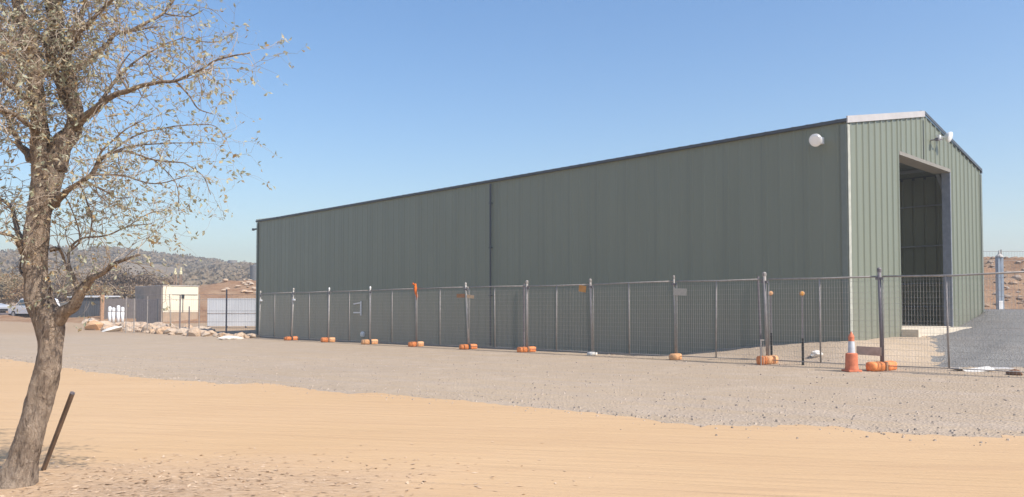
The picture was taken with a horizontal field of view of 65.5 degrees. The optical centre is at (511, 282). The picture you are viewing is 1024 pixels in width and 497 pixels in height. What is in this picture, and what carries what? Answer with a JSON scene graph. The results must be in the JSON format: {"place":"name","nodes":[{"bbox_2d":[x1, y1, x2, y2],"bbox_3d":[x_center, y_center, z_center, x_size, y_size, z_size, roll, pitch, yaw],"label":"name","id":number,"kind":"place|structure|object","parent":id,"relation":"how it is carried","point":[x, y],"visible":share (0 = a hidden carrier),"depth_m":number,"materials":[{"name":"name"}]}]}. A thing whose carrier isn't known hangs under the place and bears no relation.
{"place":"outdoors","nodes":[
{"label":"outdoors","id":0,"kind":"place"},
{"bbox_2d":[4,251,247,284],"bbox_3d":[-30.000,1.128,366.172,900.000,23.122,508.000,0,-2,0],"label":"hill","id":1,"kind":"structure","parent":0,"point":[170,268],"depth_m":259.20,"materials":[{"name":"soil"}]},
{"bbox_2d":[0,243,255,302],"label":"hill scrub","id":2,"kind":"object","parent":1,"relation":"on","point":[198,270],"visible":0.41,"depth_m":246.64,"materials":[{"name":"plant"}]},
{"bbox_2d":[174,268,176,284],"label":"yellow silo","id":3,"kind":"object","parent":1,"relation":"on","point":[175,275],"visible":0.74,"depth_m":140.06,"materials":[{"name":"metal"}]},
{"bbox_2d":[179,267,181,284],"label":"yellow silo","id":4,"kind":"object","parent":1,"relation":"on","point":[180,275],"visible":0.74,"depth_m":140.04,"materials":[{"name":"yellow metal"}]},
{"bbox_2d":[228,260,236,264],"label":"water tower","id":5,"kind":"structure","parent":1,"relation":"on","point":[232,261],"depth_m":299.10,"materials":[{"name":"white metal"}]},
{"bbox_2d":[250,265,255,279],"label":"storage tank","id":6,"kind":"object","parent":1,"relation":"on","point":[252,272],"visible":0.41,"depth_m":129.22,"materials":[{"name":"grey metal"}]},
{"bbox_2d":[0,359,1023,496],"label":"dirt track","id":7,"kind":"structure","parent":0,"point":[116,421],"depth_m":7.81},
{"bbox_2d":[41,391,74,469],"bbox_3d":[-3.853,1.311,6.726,0.652,0.817,0.040,-2,-2,39],"label":"star picket","id":8,"kind":"object","parent":7,"relation":"in","point":[58,429],"visible":0.78,"depth_m":6.70,"materials":[{"name":"metal"}]},
{"bbox_2d":[0,441,593,496],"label":"leaf litter","id":9,"kind":"object","parent":7,"relation":"on","point":[163,456],"visible":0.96,"depth_m":6.44,"materials":[{"name":"brown plant"}]},
{"bbox_2d":[0,303,1023,437],"bbox_3d":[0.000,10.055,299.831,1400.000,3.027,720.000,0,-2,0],"label":"ground","id":10,"kind":"structure","parent":0,"point":[897,385],"depth_m":16.12,"materials":[{"name":"grey gravel"}]},
{"bbox_2d":[0,303,8,314],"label":"parked car","id":11,"kind":"object","parent":10,"relation":"on","point":[3,308],"visible":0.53,"depth_m":67.25,"materials":[{"name":"silver metal"}]},
{"bbox_2d":[0,272,23,303],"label":"dry tree","id":12,"kind":"object","parent":10,"relation":"on","point":[6,283],"visible":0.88,"depth_m":75.59,"materials":[{"name":"beige plant"}]},
{"bbox_2d":[7,277,23,305],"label":"dry tree","id":13,"kind":"object","parent":10,"relation":"on","point":[16,301],"visible":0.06,"depth_m":81.10,"materials":[{"name":"beige plant"}]},
{"bbox_2d":[8,298,59,316],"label":"parked car","id":14,"kind":"object","parent":10,"relation":"on","point":[15,313],"visible":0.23,"depth_m":65.51,"materials":[{"name":"white metal"}]},
{"bbox_2d":[67,296,120,317],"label":"garden shed","id":15,"kind":"structure","parent":10,"relation":"on","point":[91,310],"depth_m":61.96,"materials":[{"name":"metal"}]},
{"bbox_2d":[85,320,103,329],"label":"boulder","id":16,"kind":"object","parent":10,"relation":"on","point":[94,324],"visible":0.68,"depth_m":47.68,"materials":[{"name":"brown stone"}]},
{"bbox_2d":[100,295,104,320],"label":"timber post","id":17,"kind":"object","parent":10,"relation":"on","point":[102,310],"visible":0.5,"depth_m":55.86,"materials":[{"name":"brown wood"}]},
{"bbox_2d":[99,321,111,324],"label":"boulder","id":18,"kind":"object","parent":10,"relation":"on","point":[107,322],"visible":0.35,"depth_m":52.27,"materials":[{"name":"beige stone"}]},
{"bbox_2d":[100,325,112,330],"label":"boulder","id":19,"kind":"object","parent":10,"relation":"on","point":[105,327],"visible":0.5,"depth_m":46.45,"materials":[{"name":"beige stone"}]},
{"bbox_2d":[108,306,111,321],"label":"gas cylinder","id":20,"kind":"object","parent":10,"relation":"on","point":[109,312],"visible":0.93,"depth_m":56.87,"materials":[{"name":"white metal"}]},
{"bbox_2d":[101,326,121,331],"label":"boulder","id":21,"kind":"object","parent":10,"relation":"on","point":[113,329],"visible":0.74,"depth_m":45.72,"materials":[{"name":"white stone"}]},
{"bbox_2d":[112,307,114,322],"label":"gas cylinder","id":22,"kind":"object","parent":10,"relation":"on","point":[113,314],"visible":0.94,"depth_m":56.85,"materials":[{"name":"white metal"}]},
{"bbox_2d":[117,305,119,321],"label":"gas cylinder","id":23,"kind":"object","parent":10,"relation":"on","point":[118,313],"visible":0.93,"depth_m":56.86,"materials":[{"name":"white metal"}]},
{"bbox_2d":[104,298,137,318],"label":"paling fence","id":24,"kind":"object","parent":10,"relation":"on","point":[114,302],"visible":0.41,"depth_m":59.96,"materials":[{"name":"grey wood"}]},
{"bbox_2d":[121,307,123,321],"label":"gas cylinder","id":25,"kind":"object","parent":10,"relation":"on","point":[122,314],"visible":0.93,"depth_m":56.85,"materials":[{"name":"white metal"}]},
{"bbox_2d":[122,323,132,327],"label":"boulder","id":26,"kind":"object","parent":10,"relation":"on","point":[128,324],"visible":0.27,"depth_m":46.88,"materials":[{"name":"beige stone"}]},
{"bbox_2d":[0,280,255,322],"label":"brown mound","id":27,"kind":"object","parent":10,"relation":"on","point":[205,292],"visible":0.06,"depth_m":68.63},
{"bbox_2d":[51,276,81,301],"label":"dry tree","id":28,"kind":"object","parent":27,"relation":"on","point":[61,297],"visible":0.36,"depth_m":73.44,"materials":[{"name":"brown plant"}]},
{"bbox_2d":[51,268,104,292],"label":"dry tree","id":29,"kind":"object","parent":27,"relation":"on","point":[95,282],"visible":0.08,"depth_m":77.69,"materials":[{"name":"brown plant"}]},
{"bbox_2d":[80,261,128,290],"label":"dry tree","id":30,"kind":"object","parent":27,"relation":"on","point":[105,276],"visible":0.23,"depth_m":82.99,"materials":[{"name":"brown plant"}]},
{"bbox_2d":[85,285,123,297],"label":"dry tree","id":31,"kind":"object","parent":27,"relation":"on","point":[94,290],"visible":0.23,"depth_m":69.81,"materials":[{"name":"beige plant"}]},
{"bbox_2d":[107,284,142,298],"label":"dry tree","id":32,"kind":"object","parent":27,"relation":"on","point":[127,288],"visible":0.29,"depth_m":71.59,"materials":[{"name":"brown plant"}]},
{"bbox_2d":[124,289,134,298],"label":"dry tree","id":33,"kind":"object","parent":27,"relation":"on","point":[131,294],"visible":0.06,"depth_m":69.32,"materials":[{"name":"beige plant"}]},
{"bbox_2d":[101,265,159,292],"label":"dry tree","id":34,"kind":"object","parent":27,"relation":"on","point":[138,280],"visible":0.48,"depth_m":79.23,"materials":[{"name":"brown plant"}]},
{"bbox_2d":[142,276,178,284],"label":"dry tree","id":35,"kind":"object","parent":27,"relation":"on","point":[170,281],"visible":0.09,"depth_m":87.93,"materials":[{"name":"brown plant"}]},
{"bbox_2d":[136,299,158,322],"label":"paling fence","id":36,"kind":"object","parent":10,"relation":"on","point":[153,318],"visible":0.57,"depth_m":53.95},
{"bbox_2d":[142,323,157,331],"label":"boulder","id":37,"kind":"object","parent":10,"relation":"on","point":[152,326],"visible":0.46,"depth_m":44.93,"materials":[{"name":"beige stone"}]},
{"bbox_2d":[0,0,309,488],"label":"gum tree","id":38,"kind":"object","parent":10,"relation":"on","point":[47,158],"visible":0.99,"depth_m":6.25,"materials":[{"name":"brown plant"}]},
{"bbox_2d":[155,328,163,333],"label":"boulder","id":39,"kind":"object","parent":10,"relation":"on","point":[158,331],"visible":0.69,"depth_m":43.12,"materials":[{"name":"beige stone"}]},
{"bbox_2d":[161,326,170,331],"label":"boulder","id":40,"kind":"object","parent":10,"relation":"on","point":[163,328],"visible":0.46,"depth_m":43.25,"materials":[{"name":"beige stone"}]},
{"bbox_2d":[135,285,197,322],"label":"site office","id":41,"kind":"structure","parent":10,"relation":"on","point":[187,292],"depth_m":58.96,"materials":[{"name":"beige metal"}]},
{"bbox_2d":[172,294,184,311],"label":"window","id":42,"kind":"structure","parent":41,"relation":"in","point":[183,295],"depth_m":58.96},
{"bbox_2d":[163,328,175,333],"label":"boulder","id":43,"kind":"object","parent":10,"relation":"on","point":[168,330],"visible":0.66,"depth_m":42.95,"materials":[{"name":"beige stone"}]},
{"bbox_2d":[175,328,187,334],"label":"boulder","id":44,"kind":"object","parent":10,"relation":"on","point":[180,331],"visible":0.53,"depth_m":42.21,"materials":[{"name":"beige stone"}]},
{"bbox_2d":[125,289,249,332],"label":"wire fence","id":45,"kind":"object","parent":10,"relation":"on","point":[188,326],"visible":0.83,"depth_m":43.95,"materials":[{"name":"grey metal"}]},
{"bbox_2d":[186,328,200,335],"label":"boulder","id":46,"kind":"object","parent":10,"relation":"on","point":[194,332],"visible":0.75,"depth_m":40.42,"materials":[{"name":"beige stone"}]},
{"bbox_2d":[196,326,208,330],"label":"boulder","id":47,"kind":"object","parent":10,"relation":"on","point":[202,327],"visible":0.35,"depth_m":45.09,"materials":[{"name":"beige stone"}]},
{"bbox_2d":[218,336,243,339],"bbox_3d":[-13.105,2.606,37.111,0.517,0.250,1.597,-2,-4,24],"label":"boulder","id":48,"kind":"object","parent":10,"relation":"on","point":[228,337],"visible":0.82,"depth_m":36.73,"materials":[{"name":"white stone"}]},
{"bbox_2d":[207,298,255,327],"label":"sheet fence","id":49,"kind":"object","parent":10,"relation":"on","point":[216,306],"visible":0.58,"depth_m":49.95,"materials":[{"name":"metal"}]},
{"bbox_2d":[258,291,261,337],"bbox_3d":[-12.181,1.547,38.564,0.110,2.276,0.300,2,-3,-42],"label":"fence post","id":50,"kind":"object","parent":10,"relation":"on","point":[260,295],"visible":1,"depth_m":38.59,"materials":[{"name":"grey metal"}]},
{"bbox_2d":[259,292,291,337],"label":"barrier","id":51,"kind":"object","parent":50,"relation":"attached to","point":[290,314],"visible":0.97,"depth_m":37.36,"materials":[{"name":"metal"}]},
{"bbox_2d":[284,336,297,339],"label":"ballast weight","id":52,"kind":"object","parent":10,"relation":"on","point":[291,338],"visible":0.89,"depth_m":36.05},
{"bbox_2d":[291,288,295,336],"bbox_3d":[-9.904,1.433,36.076,0.110,2.346,0.330,2,-3,-40],"label":"fence post","id":53,"kind":"object","parent":52,"relation":"in","point":[293,299],"visible":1,"depth_m":36.09,"materials":[{"name":"silver metal"}]},
{"bbox_2d":[292,291,328,339],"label":"barrier","id":54,"kind":"object","parent":53,"relation":"attached to","point":[312,306],"visible":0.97,"depth_m":34.94,"materials":[{"name":"metal"}]},
{"bbox_2d":[321,337,334,341],"bbox_3d":[-7.778,2.434,33.671,0.625,0.220,0.276,1,-2,-36],"label":"ballast weight","id":55,"kind":"object","parent":10,"relation":"on","point":[325,339],"visible":0.88,"depth_m":33.56,"materials":[{"name":"orange plastic"}]},
{"bbox_2d":[328,287,330,336],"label":"fence post","id":56,"kind":"object","parent":55,"relation":"in","point":[329,293],"visible":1,"depth_m":33.69,"materials":[{"name":"silver metal"}]},
{"bbox_2d":[329,290,369,341],"bbox_3d":[-6.671,1.366,32.521,0.038,2.075,3.198,2,-3,-42],"label":"barrier","id":57,"kind":"object","parent":56,"relation":"attached to","point":[349,297],"visible":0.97,"depth_m":32.47,"materials":[{"name":"metal"}]},
{"bbox_2d":[361,339,377,343],"bbox_3d":[-5.591,2.340,31.273,0.696,0.209,0.251,1,-2,-37],"label":"ballast weight","id":58,"kind":"object","parent":10,"relation":"on","point":[365,341],"visible":0.94,"depth_m":31.16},
{"bbox_2d":[369,286,371,338],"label":"fence post","id":59,"kind":"object","parent":10,"relation":"on","point":[370,292],"visible":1,"depth_m":31.30,"materials":[{"name":"silver metal"}]},
{"bbox_2d":[408,341,423,346],"bbox_3d":[-3.493,2.252,28.976,0.623,0.198,0.256,2,-3,-40],"label":"ballast weight","id":60,"kind":"object","parent":10,"relation":"on","point":[414,344],"visible":0.99,"depth_m":28.84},
{"bbox_2d":[415,295,416,341],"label":"fence post","id":61,"kind":"object","parent":60,"relation":"in","point":[416,316],"visible":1,"depth_m":29.02,"materials":[{"name":"grey metal"}]},
{"bbox_2d":[370,288,413,343],"bbox_3d":[-4.527,1.287,30.170,0.038,2.072,3.068,2,-3,-42],"label":"barrier","id":62,"kind":"object","parent":61,"relation":"attached to","point":[373,318],"visible":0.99,"depth_m":30.21,"materials":[{"name":"metal"}]},
{"bbox_2d":[412,283,417,298],"bbox_3d":[-3.524,0.329,29.045,0.202,0.644,0.120,1,-2,-33],"label":"orange cloth","id":63,"kind":"object","parent":61,"relation":"attached to","point":[415,290],"visible":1,"depth_m":29.03,"materials":[{"name":"orange fabric"}]},
{"bbox_2d":[464,282,468,343],"bbox_3d":[-1.526,1.117,26.881,0.070,2.229,0.266,2,-3,-42],"label":"fence post","id":64,"kind":"object","parent":10,"relation":"on","point":[465,289],"visible":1,"depth_m":26.86,"materials":[{"name":"grey metal"}]},
{"bbox_2d":[417,287,468,346],"bbox_3d":[-2.465,1.210,27.909,0.038,2.074,2.955,2,-3,-42],"label":"barrier","id":65,"kind":"object","parent":64,"relation":"attached to","point":[423,291],"visible":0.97,"depth_m":28.10,"materials":[{"name":"metal"}]},
{"bbox_2d":[457,294,464,297],"bbox_3d":[-1.741,0.456,27.065,0.012,0.127,0.431,2,-3,-42],"label":"reflector","id":66,"kind":"object","parent":64,"relation":"attached to","point":[460,295],"visible":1,"depth_m":27.06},
{"bbox_2d":[459,344,476,349],"bbox_3d":[-1.469,2.168,26.753,0.662,0.186,0.252,1,-2,-35],"label":"ballast weight","id":67,"kind":"object","parent":10,"relation":"on","point":[464,346],"visible":0.9,"depth_m":26.59,"materials":[{"name":"orange plastic"}]},
{"bbox_2d":[469,286,525,349],"bbox_3d":[-0.495,1.141,25.748,0.038,2.064,2.795,2,-3,-42],"label":"barrier","id":68,"kind":"object","parent":10,"relation":"on","point":[499,320],"visible":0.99,"depth_m":25.78,"materials":[{"name":"metal"}]},
{"bbox_2d":[1,336,1023,445],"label":"gravel stones","id":69,"kind":"object","parent":10,"relation":"on","point":[853,418],"visible":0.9,"depth_m":13.21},
{"bbox_2d":[523,280,528,346],"bbox_3d":[0.421,1.041,24.770,0.098,2.208,0.315,1,-2,-31],"label":"fence post","id":70,"kind":"object","parent":10,"relation":"on","point":[526,287],"visible":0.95,"depth_m":24.86,"materials":[{"name":"grey metal"}]},
{"bbox_2d":[517,346,535,351],"bbox_3d":[0.448,2.082,24.653,0.698,0.189,0.252,2,-3,-41],"label":"ballast weight","id":71,"kind":"object","parent":10,"relation":"on","point":[526,349],"visible":0.93,"depth_m":24.50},
{"bbox_2d":[527,284,591,354],"bbox_3d":[1.378,1.085,23.694,0.038,2.038,2.668,2,-3,-42],"label":"barrier","id":72,"kind":"object","parent":10,"relation":"on","point":[556,337],"visible":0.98,"depth_m":23.76,"materials":[{"name":"metal"}]},
{"bbox_2d":[579,285,585,292],"bbox_3d":[2.029,0.186,22.936,0.012,0.223,0.298,2,-3,-42],"label":"fence tag","id":73,"kind":"object","parent":72,"relation":"attached to","point":[582,288],"visible":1,"depth_m":22.93,"materials":[{"name":"orange plastic"}]},
{"bbox_2d":[588,279,592,351],"bbox_3d":[2.253,0.978,22.736,0.083,2.175,0.183,2,-3,-42],"label":"fence post","id":74,"kind":"object","parent":10,"relation":"on","point":[591,315],"visible":1,"depth_m":22.71,"materials":[{"name":"metal"}]},
{"bbox_2d":[587,352,596,355],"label":"ballast weight","id":75,"kind":"object","parent":10,"relation":"on","point":[591,353],"visible":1,"depth_m":22.54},
{"bbox_2d":[252,111,984,354],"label":"steel shed","id":76,"kind":"structure","parent":10,"relation":"on","point":[898,193],"depth_m":24.59,"materials":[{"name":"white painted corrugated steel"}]},
{"bbox_2d":[593,281,674,358],"bbox_3d":[3.261,1.012,21.629,0.038,2.043,2.821,2,-3,-42],"label":"barrier","id":77,"kind":"object","parent":10,"relation":"on","point":[629,300],"visible":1,"depth_m":21.68,"materials":[{"name":"metal"}]},
{"bbox_2d":[671,275,676,352],"bbox_3d":[4.195,0.898,20.608,0.070,2.166,0.142,2,-3,-42],"label":"fence post","id":78,"kind":"object","parent":10,"relation":"on","point":[673,283],"visible":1,"depth_m":20.57,"materials":[{"name":"grey metal"}]},
{"bbox_2d":[669,353,681,359],"bbox_3d":[4.213,1.922,20.523,0.274,0.188,0.338,-2,-3,43],"label":"ballast weight","id":79,"kind":"object","parent":10,"relation":"on","point":[674,356],"visible":0.9,"depth_m":20.41,"materials":[{"name":"orange plastic"}]},
{"bbox_2d":[676,278,764,361],"bbox_3d":[5.104,0.944,19.608,0.038,2.043,2.552,2,-3,-42],"label":"barrier","id":80,"kind":"object","parent":10,"relation":"on","point":[709,304],"visible":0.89,"depth_m":19.67,"materials":[{"name":"metal"}]},
{"bbox_2d":[673,288,686,295],"bbox_3d":[4.308,0.248,20.431,0.012,0.194,0.413,2,-3,-42],"label":"fence sign","id":81,"kind":"object","parent":80,"relation":"attached to","point":[679,291],"visible":1,"depth_m":20.43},
{"bbox_2d":[760,339,763,365],"bbox_3d":[5.720,1.656,18.210,0.091,0.695,0.041,0,-2,0],"label":"metal stake","id":82,"kind":"object","parent":10,"relation":"on","point":[761,352],"visible":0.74,"depth_m":18.20,"materials":[{"name":"grey metal"}]},
{"bbox_2d":[757,272,768,355],"bbox_3d":[5.905,0.826,18.760,0.108,2.141,0.344,1,-2,-29],"label":"fence post","id":83,"kind":"object","parent":10,"relation":"on","point":[764,281],"visible":0.91,"depth_m":18.68,"materials":[{"name":"grey metal"}]},
{"bbox_2d":[756,355,776,364],"bbox_3d":[5.967,1.813,18.603,0.644,0.220,0.226,2,-2,-38],"label":"ballast weight","id":84,"kind":"object","parent":10,"relation":"on","point":[770,359],"visible":0.89,"depth_m":18.49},
{"bbox_2d":[769,291,772,354],"bbox_3d":[6.284,1.079,19.319,0.120,1.741,0.072,-1,-2,19],"label":"reflector pole","id":85,"kind":"object","parent":10,"relation":"on","point":[771,294],"visible":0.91,"depth_m":19.31,"materials":[{"name":"black metal"}]},
{"bbox_2d":[799,291,804,364],"bbox_3d":[6.662,1.102,18.267,0.120,1.803,0.072,-1,-2,19],"label":"reflector pole","id":86,"kind":"object","parent":10,"relation":"on","point":[801,294],"visible":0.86,"depth_m":18.26,"materials":[{"name":"metal"}]},
{"bbox_2d":[811,350,822,357],"bbox_3d":[7.137,1.672,18.639,0.274,0.176,0.231,-1,-2,27],"label":"white bag","id":87,"kind":"object","parent":10,"relation":"on","point":[816,354],"visible":0.83,"depth_m":18.59,"materials":[{"name":"white plastic"}]},
{"bbox_2d":[768,276,879,366],"bbox_3d":[6.866,0.887,17.675,0.038,2.026,2.579,2,-3,-42],"label":"barrier","id":88,"kind":"object","parent":10,"relation":"on","point":[820,298],"visible":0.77,"depth_m":17.70,"materials":[{"name":"metal"}]},
{"bbox_2d":[841,331,861,371],"bbox_3d":[7.036,1.434,16.511,0.290,0.826,0.290,0,-2,-9],"label":"traffic cone","id":89,"kind":"object","parent":10,"relation":"on","point":[851,360],"visible":1,"depth_m":16.43,"materials":[{"name":"orange plastic"}]},
{"bbox_2d":[875,267,883,361],"bbox_3d":[7.729,0.756,16.732,0.093,2.140,0.140,2,-3,-42],"label":"fence post","id":90,"kind":"object","parent":10,"relation":"on","point":[879,278],"visible":0.92,"depth_m":16.70,"materials":[{"name":"grey metal"}]},
{"bbox_2d":[856,346,880,355],"bbox_3d":[7.542,1.453,16.840,0.012,0.192,0.525,2,-3,-42],"label":"notice","id":91,"kind":"object","parent":90,"relation":"attached to","point":[864,350],"visible":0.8,"depth_m":16.84,"materials":[{"name":"brown metal"}]},
{"bbox_2d":[866,361,896,370],"bbox_3d":[7.737,1.755,16.663,0.861,0.210,0.277,1,-2,-32],"label":"ballast weight","id":92,"kind":"object","parent":10,"relation":"on","point":[877,366],"visible":0.95,"depth_m":16.48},
{"bbox_2d":[882,271,1023,376],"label":"barrier","id":93,"kind":"object","parent":10,"relation":"on","point":[948,327],"visible":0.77,"depth_m":15.72,"materials":[{"name":"metal"}]},
{"bbox_2d":[903,309,1023,367],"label":"gravel heap","id":94,"kind":"object","parent":10,"relation":"on","point":[980,330],"visible":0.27,"depth_m":19.96,"materials":[{"name":"grey gravel"}]},
{"bbox_2d":[962,366,994,371],"bbox_3d":[9.489,1.782,16.199,0.553,0.149,0.217,0,-2,0],"label":"timber offcut","id":95,"kind":"object","parent":10,"relation":"on","point":[987,367],"visible":0.69,"depth_m":16.19,"materials":[{"name":"white wood"}]},
{"bbox_2d":[995,250,1003,309],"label":"steel column","id":96,"kind":"structure","parent":10,"relation":"on","point":[999,266],"depth_m":32.94,"materials":[{"name":"grey metal"}]},
{"bbox_2d":[992,367,1013,369],"bbox_3d":[10.135,1.794,16.599,0.620,0.054,0.220,0,-2,-11],"label":"timber offcut","id":97,"kind":"object","parent":10,"relation":"on","point":[1002,368],"visible":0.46,"depth_m":16.53,"materials":[{"name":"grey wood"}]},
{"bbox_2d":[983,257,1023,308],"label":"spoil bank","id":98,"kind":"structure","parent":10,"relation":"on","point":[1011,266],"depth_m":47.69,"materials":[{"name":"brown soil"}]},
{"bbox_2d":[983,250,1023,306],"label":"wire fence","id":99,"kind":"object","parent":10,"relation":"on","point":[1001,251],"visible":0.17,"depth_m":34.54,"materials":[{"name":"grey metal"}]},
{"bbox_2d":[1005,369,1022,374],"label":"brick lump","id":100,"kind":"object","parent":10,"relation":"on","point":[1017,373],"visible":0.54,"depth_m":15.28,"materials":[{"name":"brown brick"}]},
{"bbox_2d":[0,0,1023,262],"label":"sky","id":101,"kind":"structure","parent":0,"point":[387,98],"materials":[{"name":"blue"}]}
]}

